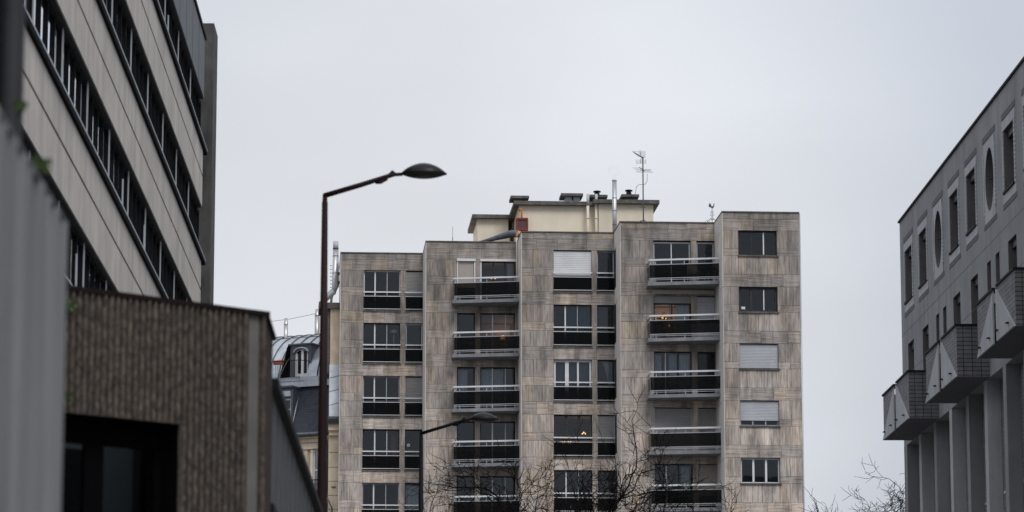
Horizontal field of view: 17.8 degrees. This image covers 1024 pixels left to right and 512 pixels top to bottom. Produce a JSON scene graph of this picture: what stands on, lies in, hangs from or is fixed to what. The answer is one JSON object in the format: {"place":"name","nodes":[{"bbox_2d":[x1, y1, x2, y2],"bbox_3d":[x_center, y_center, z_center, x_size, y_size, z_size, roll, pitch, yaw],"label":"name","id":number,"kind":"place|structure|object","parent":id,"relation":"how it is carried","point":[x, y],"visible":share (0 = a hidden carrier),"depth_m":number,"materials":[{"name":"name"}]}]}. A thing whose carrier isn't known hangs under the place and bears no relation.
{"place":"outdoors","nodes":[
{"label":"outdoors","id":0,"kind":"place"},
{"bbox_2d":[0,0,25,143],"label":"dark pillar","id":1,"kind":"structure","parent":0,"point":[12,30],"depth_m":17.39,"materials":[{"name":"concrete"}]},
{"bbox_2d":[14,99,27,114],"bbox_3d":[-2.613,-0.789,17.346,0.099,0.084,0.068,0,-10,-1],"label":"ivy","id":2,"kind":"object","parent":1,"relation":"attached to","point":[20,106],"visible":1,"depth_m":17.33,"materials":[{"name":"green plant"}]},
{"bbox_2d":[0,109,67,511],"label":"corrugated wall","id":3,"kind":"structure","parent":0,"point":[33,249],"depth_m":14.87,"materials":[{"name":"metal"}]},
{"bbox_2d":[31,155,51,174],"bbox_3d":[-2.399,-0.451,16.478,0.177,0.122,0.100,0,-10,-1],"label":"ivy","id":4,"kind":"object","parent":3,"relation":"attached to","point":[40,163],"visible":0.52,"depth_m":16.46,"materials":[{"name":"green plant"}]},
{"bbox_2d":[22,0,217,303],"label":"office building","id":5,"kind":"structure","parent":0,"point":[119,115],"depth_m":73.38,"materials":[{"name":"concrete"}]},
{"bbox_2d":[26,0,32,18],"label":"window","id":6,"kind":"structure","parent":5,"relation":"in","point":[29,3],"depth_m":56.26,"materials":[{"name":"black glass"}]},
{"bbox_2d":[31,156,57,203],"bbox_3d":[-8.331,-0.728,58.016,0.070,1.450,4.310,0,-10,-1],"label":"window","id":7,"kind":"structure","parent":5,"relation":"in","point":[50,189],"depth_m":58.85,"materials":[{"name":"black glass"}]},
{"bbox_2d":[34,0,61,77],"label":"window","id":8,"kind":"structure","parent":5,"relation":"in","point":[46,22],"depth_m":59.25,"materials":[{"name":"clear glass"}]},
{"bbox_2d":[60,205,82,286],"bbox_3d":[-8.416,0.044,62.397,0.110,1.450,4.310,0,-10,-1],"label":"window","id":9,"kind":"structure","parent":5,"relation":"in","point":[75,244],"depth_m":63.29,"materials":[{"name":"black glass"}]},
{"bbox_2d":[63,34,86,128],"bbox_3d":[-8.436,-3.182,62.964,0.070,1.400,4.310,0,-10,-1],"label":"window","id":10,"kind":"structure","parent":5,"relation":"in","point":[74,81],"depth_m":63.02,"materials":[{"name":"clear glass"}]},
{"bbox_2d":[84,247,104,289],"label":"window","id":11,"kind":"structure","parent":5,"relation":"in","point":[93,278],"depth_m":66.68,"materials":[{"name":"black glass"}]},
{"bbox_2d":[88,88,108,173],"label":"window","id":12,"kind":"structure","parent":5,"relation":"in","point":[98,131],"depth_m":67.45,"materials":[{"name":"black glass"}]},
{"bbox_2d":[103,0,111,18],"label":"window","id":13,"kind":"structure","parent":5,"relation":"in","point":[107,3],"depth_m":69.93,"materials":[{"name":"black glass"}]},
{"bbox_2d":[109,134,127,211],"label":"window","id":14,"kind":"structure","parent":5,"relation":"in","point":[118,173],"depth_m":71.80,"materials":[{"name":"black glass"}]},
{"bbox_2d":[113,0,130,66],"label":"window","id":15,"kind":"structure","parent":5,"relation":"in","point":[122,28],"depth_m":72.98,"materials":[{"name":"black glass"}]},
{"bbox_2d":[128,175,144,248],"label":"window","id":16,"kind":"structure","parent":5,"relation":"in","point":[136,213],"depth_m":76.71,"materials":[{"name":"black glass"}]},
{"bbox_2d":[131,34,147,109],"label":"window","id":17,"kind":"structure","parent":5,"relation":"in","point":[138,70],"depth_m":76.77,"materials":[{"name":"black glass"}]},
{"bbox_2d":[145,212,159,276],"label":"window","id":18,"kind":"structure","parent":5,"relation":"in","point":[152,246],"depth_m":80.88,"materials":[{"name":"black glass"}]},
{"bbox_2d":[148,79,161,147],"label":"window","id":19,"kind":"structure","parent":5,"relation":"in","point":[154,111],"depth_m":81.26,"materials":[{"name":"black glass"}]},
{"bbox_2d":[161,245,173,298],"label":"window","id":20,"kind":"structure","parent":5,"relation":"in","point":[167,273],"depth_m":84.93,"materials":[{"name":"black glass"}]},
{"bbox_2d":[163,119,175,180],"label":"window","id":21,"kind":"structure","parent":5,"relation":"in","point":[169,150],"depth_m":85.98,"materials":[{"name":"black glass"}]},
{"bbox_2d":[165,0,177,58],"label":"window","id":22,"kind":"structure","parent":5,"relation":"in","point":[170,22],"depth_m":86.46,"materials":[{"name":"black glass"}]},
{"bbox_2d":[174,275,185,299],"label":"window","id":23,"kind":"structure","parent":5,"relation":"in","point":[178,294],"depth_m":89.23,"materials":[{"name":"black glass"}]},
{"bbox_2d":[176,154,187,213],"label":"window","id":24,"kind":"structure","parent":5,"relation":"in","point":[182,183],"depth_m":90.65,"materials":[{"name":"black glass"}]},
{"bbox_2d":[179,36,189,94],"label":"window","id":25,"kind":"structure","parent":5,"relation":"in","point":[183,62],"depth_m":91.05,"materials":[{"name":"black glass"}]},
{"bbox_2d":[189,186,198,241],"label":"window","id":26,"kind":"structure","parent":5,"relation":"in","point":[193,210],"depth_m":94.48,"materials":[{"name":"black glass"}]},
{"bbox_2d":[191,74,200,128],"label":"window","id":27,"kind":"structure","parent":5,"relation":"in","point":[195,99],"depth_m":94.86,"materials":[{"name":"black glass"}]},
{"bbox_2d":[61,285,275,511],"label":"ribbed concrete building","id":28,"kind":"structure","parent":0,"point":[169,409],"depth_m":29.48,"materials":[{"name":"brown concrete"}]},
{"bbox_2d":[64,391,73,404],"bbox_3d":[-3.914,1.237,28.615,0.170,0.132,0.087,9,-13,-41],"label":"ivy","id":29,"kind":"object","parent":28,"relation":"attached to","point":[68,395],"visible":0.41,"depth_m":28.63,"materials":[{"name":"green plant"}]},
{"bbox_2d":[66,297,76,313],"bbox_3d":[-3.889,0.438,28.765,0.190,0.142,0.103,9,-13,-41],"label":"ivy","id":30,"kind":"object","parent":28,"relation":"attached to","point":[69,303],"visible":0.8,"depth_m":28.76,"materials":[{"name":"green plant"}]},
{"bbox_2d":[61,413,177,511],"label":"window","id":31,"kind":"structure","parent":28,"relation":"in","point":[109,464],"depth_m":29.32,"materials":[{"name":"black glass"}]},
{"bbox_2d":[399,383,747,511],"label":"bare tree","id":32,"kind":"object","parent":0,"point":[599,502],"visible":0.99,"depth_m":117.74,"materials":[{"name":"brown plant"}]},
{"bbox_2d":[197,0,1023,511],"label":"sky","id":33,"kind":"structure","parent":0,"point":[837,114],"materials":[{"name":"white"}]},
{"bbox_2d":[882,56,1023,511],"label":"ministry building","id":34,"kind":"structure","parent":0,"point":[953,404],"depth_m":103.81,"materials":[{"name":"grey concrete"}]},
{"bbox_2d":[904,245,912,304],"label":"window","id":35,"kind":"structure","parent":34,"relation":"in","point":[908,261],"depth_m":118.21,"materials":[{"name":"black glass"}]},
{"bbox_2d":[908,339,913,369],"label":"window","id":36,"kind":"structure","parent":34,"relation":"in","point":[911,345],"depth_m":117.43,"materials":[{"name":"black glass"}]},
{"bbox_2d":[918,227,927,288],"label":"window","id":37,"kind":"structure","parent":34,"relation":"in","point":[922,236],"depth_m":114.79,"materials":[{"name":"black glass"}]},
{"bbox_2d":[923,324,928,369],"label":"window","id":38,"kind":"structure","parent":34,"relation":"in","point":[925,331],"depth_m":113.93,"materials":[{"name":"black glass"}]},
{"bbox_2d":[936,313,939,352],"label":"window","id":39,"kind":"structure","parent":34,"relation":"in","point":[937,316],"depth_m":110.91,"materials":[{"name":"black glass"}]},
{"bbox_2d":[943,306,946,333],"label":"window","id":40,"kind":"structure","parent":34,"relation":"in","point":[944,309],"depth_m":109.40,"materials":[{"name":"black glass"}]},
{"bbox_2d":[949,189,958,254],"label":"window","id":41,"kind":"structure","parent":34,"relation":"in","point":[954,228],"depth_m":108.00,"materials":[{"name":"black glass"}]},
{"bbox_2d":[953,292,960,323],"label":"window","id":42,"kind":"structure","parent":34,"relation":"in","point":[956,300],"depth_m":107.23,"materials":[{"name":"black glass"}]},
{"bbox_2d":[965,168,976,235],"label":"window","id":43,"kind":"structure","parent":34,"relation":"in","point":[970,179],"depth_m":104.60,"materials":[{"name":"black glass"}]},
{"bbox_2d":[971,273,977,323],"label":"window","id":44,"kind":"structure","parent":34,"relation":"in","point":[974,281],"depth_m":103.73,"materials":[{"name":"black glass"}]},
{"bbox_2d":[987,260,990,290],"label":"window","id":45,"kind":"structure","parent":34,"relation":"in","point":[989,263],"depth_m":100.74,"materials":[{"name":"black glass"}]},
{"bbox_2d":[995,252,999,287],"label":"window","id":46,"kind":"structure","parent":34,"relation":"in","point":[997,255],"depth_m":99.20,"materials":[{"name":"black glass"}]},
{"bbox_2d":[1003,120,1014,194],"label":"window","id":47,"kind":"structure","parent":34,"relation":"in","point":[1008,132],"depth_m":97.80,"materials":[{"name":"black glass"}]},
{"bbox_2d":[1008,234,1016,269],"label":"window","id":48,"kind":"structure","parent":34,"relation":"in","point":[1012,243],"depth_m":97.04,"materials":[{"name":"black glass"}]},
{"label":"ground","id":49,"kind":"structure","parent":0,"visible":0},
{"bbox_2d":[271,378,323,511],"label":"graphite annex","id":50,"kind":"object","parent":49,"relation":"on","point":[293,488],"visible":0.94,"depth_m":35.05,"materials":[{"name":"black paint"}]},
{"bbox_2d":[272,334,328,511],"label":"old stone building","id":51,"kind":"structure","parent":49,"relation":"on","point":[297,373],"depth_m":179.07,"materials":[{"name":"stone"}]},
{"bbox_2d":[284,318,287,337],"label":"metal flue","id":52,"kind":"object","parent":51,"relation":"on","point":[285,327],"visible":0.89,"depth_m":183.56,"materials":[{"name":"silver metal"}]},
{"bbox_2d":[314,449,317,489],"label":"window","id":53,"kind":"structure","parent":51,"relation":"in","point":[316,450],"depth_m":177.10,"materials":[{"name":"white metal"}]},
{"bbox_2d":[315,309,318,333],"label":"metal flue","id":54,"kind":"object","parent":51,"relation":"on","point":[316,322],"visible":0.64,"depth_m":183.71,"materials":[{"name":"silver metal"}]},
{"bbox_2d":[318,302,339,511],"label":"narrow house","id":55,"kind":"structure","parent":49,"relation":"on","point":[333,327],"depth_m":175.21,"materials":[{"name":"paint"}]},
{"bbox_2d":[318,241,339,307],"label":"twin flue","id":56,"kind":"object","parent":55,"relation":"on","point":[335,278],"visible":0.81,"depth_m":178.36,"materials":[{"name":"silver metal"}]},
{"bbox_2d":[338,193,804,511],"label":"apartment building","id":57,"kind":"structure","parent":49,"relation":"on","point":[447,310],"depth_m":168.51,"materials":[{"name":"concrete"}]},
{"bbox_2d":[362,429,398,469],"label":"window","id":58,"kind":"structure","parent":57,"relation":"in","point":[363,429],"depth_m":174.01,"materials":[{"name":"white metal"}]},
{"bbox_2d":[362,483,398,508],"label":"window","id":59,"kind":"structure","parent":57,"relation":"in","point":[362,483],"depth_m":173.55,"materials":[{"name":"metal"}]},
{"bbox_2d":[363,323,399,362],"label":"window","id":60,"kind":"structure","parent":57,"relation":"in","point":[374,324],"depth_m":175.04,"materials":[{"name":"white metal"}]},
{"bbox_2d":[363,376,399,416],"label":"window","id":61,"kind":"structure","parent":57,"relation":"in","point":[386,377],"depth_m":174.53,"materials":[{"name":"metal"}]},
{"bbox_2d":[364,271,399,310],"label":"window","id":62,"kind":"structure","parent":57,"relation":"in","point":[364,271],"depth_m":175.51,"materials":[{"name":"white metal"}]},
{"bbox_2d":[391,434,395,469],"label":"curtain","id":63,"kind":"object","parent":57,"relation":"in","point":[393,442],"visible":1,"depth_m":174.67,"materials":[{"name":"white fabric"}]},
{"bbox_2d":[405,486,418,508],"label":"curtain","id":64,"kind":"object","parent":57,"relation":"hanging from","point":[411,499],"visible":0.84,"depth_m":173.75,"materials":[{"name":"fabric"}]},
{"bbox_2d":[405,324,421,363],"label":"window","id":65,"kind":"structure","parent":57,"relation":"in","point":[406,324],"depth_m":175.12,"materials":[{"name":"grey metal"}]},
{"bbox_2d":[458,370,467,407],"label":"curtain","id":66,"kind":"object","parent":57,"relation":"hanging from","point":[462,377],"visible":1,"depth_m":171.40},
{"bbox_2d":[457,313,474,353],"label":"window","id":67,"kind":"structure","parent":57,"relation":"in","point":[457,313],"depth_m":171.69,"materials":[{"name":"grey metal"}]},
{"bbox_2d":[457,367,474,408],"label":"window","id":68,"kind":"structure","parent":57,"relation":"in","point":[457,367],"depth_m":171.19,"materials":[{"name":"grey metal"}]},
{"bbox_2d":[457,422,474,462],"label":"window","id":69,"kind":"structure","parent":57,"relation":"in","point":[461,422],"depth_m":170.65,"materials":[{"name":"grey metal"}]},
{"bbox_2d":[481,370,491,407],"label":"curtain","id":70,"kind":"object","parent":57,"relation":"hanging from","point":[486,377],"visible":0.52,"depth_m":171.47,"materials":[{"name":"fabric"}]},
{"bbox_2d":[480,314,514,353],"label":"window","id":71,"kind":"structure","parent":57,"relation":"in","point":[481,314],"depth_m":171.78,"materials":[{"name":"grey metal"}]},
{"bbox_2d":[480,368,514,407],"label":"window","id":72,"kind":"structure","parent":57,"relation":"in","point":[480,368],"depth_m":171.27,"materials":[{"name":"white metal"}]},
{"bbox_2d":[480,422,514,462],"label":"window","id":73,"kind":"structure","parent":57,"relation":"in","point":[480,422],"depth_m":170.77,"materials":[{"name":"white metal"}]},
{"bbox_2d":[480,476,514,499],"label":"window","id":74,"kind":"structure","parent":57,"relation":"in","point":[480,476],"depth_m":170.32,"materials":[{"name":"white metal"}]},
{"bbox_2d":[494,370,502,407],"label":"curtain","id":75,"kind":"object","parent":57,"relation":"hanging from","point":[498,377],"visible":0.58,"depth_m":171.52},
{"bbox_2d":[482,262,515,298],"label":"window","id":76,"kind":"structure","parent":57,"relation":"in","point":[482,262],"depth_m":172.28,"materials":[{"name":"grey metal"}]},
{"bbox_2d":[481,230,519,240],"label":"roof duct","id":77,"kind":"object","parent":57,"relation":"on","point":[508,234],"visible":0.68,"depth_m":173.37,"materials":[{"name":"metal"}]},
{"bbox_2d":[507,264,513,298],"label":"curtain","id":78,"kind":"object","parent":57,"relation":"hanging from","point":[510,269],"visible":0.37,"depth_m":172.55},
{"bbox_2d":[516,208,527,230],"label":"gas box","id":79,"kind":"object","parent":57,"relation":"attached to","point":[521,223],"visible":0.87,"depth_m":175.78,"materials":[{"name":"red paint"}]},
{"bbox_2d":[518,220,526,227],"bbox_3d":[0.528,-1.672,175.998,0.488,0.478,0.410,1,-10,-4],"label":"cabinet door","id":80,"kind":"structure","parent":79,"relation":"in","point":[521,223],"depth_m":175.81,"materials":[{"name":"red metal"}]},
{"bbox_2d":[567,308,575,345],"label":"curtain","id":81,"kind":"object","parent":57,"relation":"hanging from","point":[571,317],"visible":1,"depth_m":169.19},
{"bbox_2d":[556,363,588,386],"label":"curtain","id":82,"kind":"object","parent":57,"relation":"hanging from","point":[583,372],"visible":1,"depth_m":168.79,"materials":[{"name":"fabric"}]},
{"bbox_2d":[554,305,590,346],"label":"window","id":83,"kind":"structure","parent":57,"relation":"in","point":[554,305],"depth_m":168.99,"materials":[{"name":"white metal"}]},
{"bbox_2d":[554,360,591,401],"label":"window","id":84,"kind":"structure","parent":57,"relation":"in","point":[566,361],"depth_m":168.45,"materials":[{"name":"white metal"}]},
{"bbox_2d":[554,415,591,456],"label":"window","id":85,"kind":"structure","parent":57,"relation":"in","point":[566,416],"depth_m":167.96,"materials":[{"name":"grey metal"}]},
{"bbox_2d":[554,470,591,511],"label":"window","id":86,"kind":"structure","parent":57,"relation":"in","point":[554,470],"depth_m":167.47,"materials":[{"name":"white metal"}]},
{"bbox_2d":[578,308,589,345],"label":"curtain","id":87,"kind":"object","parent":57,"relation":"hanging from","point":[583,317],"visible":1,"depth_m":169.24,"materials":[{"name":"fabric"}]},
{"bbox_2d":[598,308,606,345],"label":"curtain","id":88,"kind":"object","parent":57,"relation":"hanging from","point":[602,317],"visible":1,"depth_m":169.30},
{"bbox_2d":[597,251,613,291],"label":"window","id":89,"kind":"structure","parent":57,"relation":"in","point":[612,252],"depth_m":169.63,"materials":[{"name":"grey metal"}]},
{"bbox_2d":[597,306,613,346],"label":"window","id":90,"kind":"structure","parent":57,"relation":"in","point":[597,306],"depth_m":169.03,"materials":[{"name":"grey metal"}]},
{"bbox_2d":[602,362,612,386],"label":"curtain","id":91,"kind":"object","parent":57,"relation":"hanging from","point":[608,366],"visible":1,"depth_m":168.73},
{"bbox_2d":[612,179,616,231],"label":"steel flue","id":92,"kind":"object","parent":57,"relation":"on","point":[614,203],"visible":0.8,"depth_m":174.78,"materials":[{"name":"silver metal"}]},
{"bbox_2d":[614,249,615,288],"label":"side window","id":93,"kind":"structure","parent":57,"relation":"in","point":[615,249],"depth_m":168.76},
{"bbox_2d":[614,304,615,343],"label":"side window","id":94,"kind":"structure","parent":57,"relation":"in","point":[615,304],"depth_m":168.43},
{"bbox_2d":[615,414,616,453],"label":"side window","id":95,"kind":"structure","parent":57,"relation":"in","point":[616,414],"depth_m":167.39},
{"bbox_2d":[633,151,650,220],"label":"television aerial","id":96,"kind":"object","parent":57,"relation":"on","point":[642,169],"visible":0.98,"depth_m":175.73,"materials":[{"name":"metal"}]},
{"bbox_2d":[654,355,661,393],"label":"curtain","id":97,"kind":"object","parent":57,"relation":"hanging from","point":[658,362],"visible":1,"depth_m":165.90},
{"bbox_2d":[653,242,689,281],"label":"window","id":98,"kind":"structure","parent":57,"relation":"in","point":[671,243],"depth_m":166.74,"materials":[{"name":"grey metal"}]},
{"bbox_2d":[654,303,690,337],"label":"window","id":99,"kind":"structure","parent":57,"relation":"in","point":[654,303],"depth_m":166.21,"materials":[{"name":"grey metal"}]},
{"bbox_2d":[669,355,676,393],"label":"curtain","id":100,"kind":"object","parent":57,"relation":"hanging from","point":[672,362],"visible":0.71,"depth_m":165.95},
{"bbox_2d":[654,352,691,393],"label":"window","id":101,"kind":"structure","parent":57,"relation":"in","point":[654,352],"depth_m":165.72,"materials":[{"name":"grey metal"}]},
{"bbox_2d":[655,464,692,507],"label":"window","id":102,"kind":"structure","parent":57,"relation":"in","point":[655,464],"depth_m":164.71,"materials":[{"name":"white metal"}]},
{"bbox_2d":[676,305,687,337],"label":"curtain","id":103,"kind":"object","parent":57,"relation":"hanging from","point":[681,309],"visible":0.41,"depth_m":166.45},
{"bbox_2d":[679,355,689,393],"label":"curtain","id":104,"kind":"object","parent":57,"relation":"hanging from","point":[683,362],"visible":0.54,"depth_m":165.98,"materials":[{"name":"fabric"}]},
{"bbox_2d":[681,467,689,506],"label":"curtain","id":105,"kind":"object","parent":57,"relation":"hanging from","point":[685,476],"visible":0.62,"depth_m":165.00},
{"bbox_2d":[696,242,713,280],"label":"window","id":106,"kind":"structure","parent":57,"relation":"in","point":[696,242],"depth_m":166.86,"materials":[{"name":"grey metal"}]},
{"bbox_2d":[698,352,714,393],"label":"window","id":107,"kind":"structure","parent":57,"relation":"in","point":[706,361],"depth_m":165.84,"materials":[{"name":"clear glass"}]},
{"bbox_2d":[738,231,775,254],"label":"window","id":108,"kind":"structure","parent":57,"relation":"in","point":[750,232],"depth_m":163.99,"materials":[{"name":"white metal"}]},
{"bbox_2d":[739,287,776,311],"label":"window","id":109,"kind":"structure","parent":57,"relation":"in","point":[740,288],"depth_m":163.43,"materials":[{"name":"white metal"}]},
{"bbox_2d":[740,401,778,425],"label":"window","id":110,"kind":"structure","parent":57,"relation":"in","point":[749,401],"depth_m":162.44,"materials":[{"name":"grey metal"}]},
{"bbox_2d":[741,458,779,482],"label":"window","id":111,"kind":"structure","parent":57,"relation":"in","point":[753,477],"depth_m":161.96,"materials":[{"name":"white metal"}]},
{"bbox_2d":[799,453,904,511],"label":"bare tree","id":112,"kind":"object","parent":49,"relation":"on","point":[899,499],"visible":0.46,"depth_m":149.37,"materials":[{"name":"brown plant"}]},
{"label":"pavement","id":113,"kind":"structure","parent":0,"visible":0},
{"bbox_2d":[317,163,446,511],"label":"street lamp","id":114,"kind":"object","parent":113,"relation":"on","point":[423,171],"visible":1,"depth_m":50.53,"materials":[{"name":"metal"}]},
{"bbox_2d":[418,412,497,511],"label":"street lamp","id":115,"kind":"object","parent":113,"relation":"on","point":[483,417],"visible":1,"depth_m":80.39,"materials":[{"name":"metal"}]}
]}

